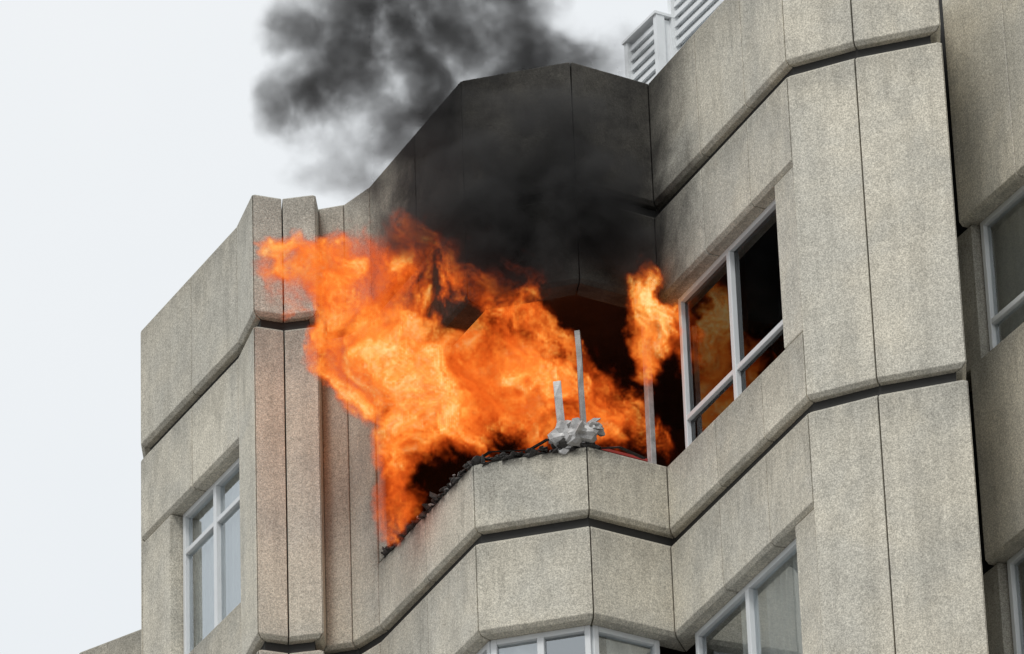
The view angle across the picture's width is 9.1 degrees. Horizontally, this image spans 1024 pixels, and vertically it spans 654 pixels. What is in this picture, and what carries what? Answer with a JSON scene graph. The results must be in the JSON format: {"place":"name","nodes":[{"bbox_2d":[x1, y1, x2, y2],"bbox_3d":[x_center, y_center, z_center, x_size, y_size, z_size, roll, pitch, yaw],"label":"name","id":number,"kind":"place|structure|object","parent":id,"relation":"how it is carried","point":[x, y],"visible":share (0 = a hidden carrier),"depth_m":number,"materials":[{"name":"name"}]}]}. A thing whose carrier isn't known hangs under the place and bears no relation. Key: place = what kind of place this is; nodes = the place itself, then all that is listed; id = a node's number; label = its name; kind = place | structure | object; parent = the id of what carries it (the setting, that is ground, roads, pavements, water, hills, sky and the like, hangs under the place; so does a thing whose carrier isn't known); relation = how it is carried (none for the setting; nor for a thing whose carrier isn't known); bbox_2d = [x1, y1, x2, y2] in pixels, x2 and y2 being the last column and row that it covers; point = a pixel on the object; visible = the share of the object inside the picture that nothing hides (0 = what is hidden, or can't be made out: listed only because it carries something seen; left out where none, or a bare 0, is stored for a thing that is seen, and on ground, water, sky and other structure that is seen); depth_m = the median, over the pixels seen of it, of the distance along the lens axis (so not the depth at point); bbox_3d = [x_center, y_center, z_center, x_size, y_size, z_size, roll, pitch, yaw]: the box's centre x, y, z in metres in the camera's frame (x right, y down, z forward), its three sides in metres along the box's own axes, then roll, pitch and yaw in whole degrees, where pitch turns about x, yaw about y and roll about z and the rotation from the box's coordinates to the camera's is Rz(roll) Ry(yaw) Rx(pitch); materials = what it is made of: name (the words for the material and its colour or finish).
{"place":"outdoors","nodes":[
{"label":"outdoors","id":0,"kind":"place"},
{"bbox_2d":[0,0,667,653],"label":"sky","id":1,"kind":"structure","parent":0,"point":[137,136],"materials":[{"name":"white"}]},
{"bbox_2d":[546,565,1023,653],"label":"floor slab","id":2,"kind":"structure","parent":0,"point":[724,636],"depth_m":54.48,"materials":[{"name":"grey concrete"}]},
{"bbox_2d":[192,429,685,648],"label":"walls","id":3,"kind":"structure","parent":2,"relation":"on","point":[433,465],"depth_m":57.66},
{"label":"ground","id":4,"kind":"structure","parent":0,"visible":0},
{"bbox_2d":[79,629,140,653],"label":"adjoining concrete wing","id":5,"kind":"structure","parent":4,"relation":"on","point":[130,643],"depth_m":62.10,"materials":[{"name":"grey concrete"}]},
{"bbox_2d":[150,0,993,653],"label":"joint backing","id":6,"kind":"object","parent":4,"relation":"on","point":[590,522],"visible":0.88,"depth_m":53.16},
{"bbox_2d":[141,77,813,653],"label":"lintel panels","id":7,"kind":"object","parent":6,"relation":"attached to","point":[711,563],"visible":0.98,"depth_m":53.56,"materials":[{"name":"concrete"}]},
{"bbox_2d":[141,42,1023,653],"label":"wall panels","id":8,"kind":"object","parent":6,"relation":"attached to","point":[881,272],"visible":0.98,"depth_m":51.92,"materials":[{"name":"concrete"}]},
{"bbox_2d":[141,0,1023,457],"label":"parapet panels","id":9,"kind":"object","parent":6,"relation":"on","point":[683,114],"visible":0.91,"depth_m":54.86,"materials":[{"name":"concrete"}]},
{"bbox_2d":[189,322,1023,653],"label":"spandrel panels","id":10,"kind":"object","parent":6,"relation":"attached to","point":[729,444],"visible":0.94,"depth_m":52.96,"materials":[{"name":"concrete"}]},
{"bbox_2d":[183,458,239,653],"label":"window frame","id":11,"kind":"object","parent":10,"relation":"attached to","point":[214,491],"visible":0.74,"depth_m":56.64,"materials":[{"name":"white metal"}]},
{"bbox_2d":[194,471,240,646],"bbox_3d":[-2.506,2.101,56.425,0.036,1.695,1.305,13,-33,-24],"label":"net curtain","id":12,"kind":"object","parent":11,"relation":"hanging from","point":[204,580],"visible":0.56,"depth_m":56.66,"materials":[{"name":"white fabric"}]},
{"bbox_2d":[476,641,490,653],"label":"window frame","id":13,"kind":"object","parent":10,"relation":"on","point":[485,648],"visible":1,"depth_m":52.67,"materials":[{"name":"white metal"}]},
{"bbox_2d":[381,330,645,557],"bbox_3d":[-0.266,0.921,54.053,2.709,1.225,0.995,-22,-35,31],"label":"twisted window wreckage","id":14,"kind":"object","parent":10,"relation":"on","point":[565,436],"visible":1,"depth_m":53.30,"materials":[{"name":"grey metal"}]},
{"bbox_2d":[491,625,591,653],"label":"window frame","id":15,"kind":"object","parent":10,"relation":"on","point":[541,638],"visible":1,"depth_m":52.50,"materials":[{"name":"white metal"}]},
{"bbox_2d":[499,642,536,653],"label":"net curtain","id":16,"kind":"object","parent":15,"relation":"hanging from","point":[529,648],"visible":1,"depth_m":52.66,"materials":[{"name":"white fabric"}]},
{"bbox_2d":[602,449,647,461],"bbox_3d":[0.871,1.050,53.497,0.686,0.025,0.020,15,-34,-27],"label":"red handrail","id":17,"kind":"object","parent":10,"relation":"on","point":[623,454],"visible":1,"depth_m":53.52,"materials":[{"name":"red metal"}]},
{"bbox_2d":[591,625,659,653],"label":"window frame","id":18,"kind":"object","parent":10,"relation":"on","point":[598,631],"visible":1,"depth_m":52.55,"materials":[{"name":"white metal"}]},
{"bbox_2d":[606,637,650,653],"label":"net curtain","id":19,"kind":"object","parent":18,"relation":"hanging from","point":[614,646],"visible":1,"depth_m":52.67,"materials":[{"name":"grey fabric"}]},
{"bbox_2d":[641,315,656,463],"bbox_3d":[0.716,0.476,53.753,1.011,1.495,0.244,6,-31,-13],"label":"burnt window frame","id":20,"kind":"object","parent":10,"relation":"on","point":[648,389],"visible":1,"depth_m":53.93,"materials":[{"name":"white metal"}]},
{"bbox_2d":[678,199,782,447],"bbox_3d":[1.863,-0.007,53.064,0.120,1.580,2.004,12,-33,-23],"label":"window frame","id":21,"kind":"object","parent":10,"relation":"attached to","point":[738,366],"visible":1,"depth_m":53.32,"materials":[{"name":"grey metal"}]},
{"bbox_2d":[685,209,784,441],"bbox_3d":[1.889,-0.017,53.084,0.866,1.505,1.740,-2,-30,0],"label":"window glazing","id":22,"kind":"structure","parent":21,"relation":"in","point":[758,291],"depth_m":53.19,"materials":[{"name":"glass"}]},
{"bbox_2d":[695,539,796,653],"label":"window frame","id":23,"kind":"object","parent":10,"relation":"attached to","point":[747,593],"visible":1,"depth_m":51.80,"materials":[{"name":"grey metal"}]},
{"bbox_2d":[741,551,802,653],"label":"net curtain","id":24,"kind":"object","parent":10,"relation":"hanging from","point":[778,611],"visible":0.62,"depth_m":51.56,"materials":[{"name":"grey fabric"}]},
{"bbox_2d":[980,185,1023,350],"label":"window frame","id":25,"kind":"object","parent":10,"relation":"on","point":[995,319],"visible":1,"depth_m":52.88,"materials":[{"name":"grey metal"}]},
{"bbox_2d":[991,198,1023,340],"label":"net curtain","id":26,"kind":"object","parent":25,"relation":"hanging from","point":[1008,237],"visible":0.86,"depth_m":52.91,"materials":[{"name":"grey fabric"}]},
{"bbox_2d":[1007,548,1023,653],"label":"window frame","id":27,"kind":"object","parent":10,"relation":"attached to","point":[1015,560],"visible":1,"depth_m":51.44,"materials":[{"name":"grey metal"}]},
{"bbox_2d":[1018,560,1023,627],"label":"net curtain","id":28,"kind":"object","parent":27,"relation":"hanging from","point":[1021,570],"visible":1,"depth_m":51.60,"materials":[{"name":"grey fabric"}]},
{"bbox_2d":[404,227,1000,438],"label":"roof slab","id":29,"kind":"structure","parent":6,"relation":"on","point":[495,372],"depth_m":56.87,"materials":[{"name":"orange"}]},
{"bbox_2d":[622,0,723,83],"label":"rooftop plant housing","id":30,"kind":"object","parent":29,"relation":"on","point":[654,42],"visible":0.15,"depth_m":60.31,"materials":[{"name":"white metal"}]}
]}

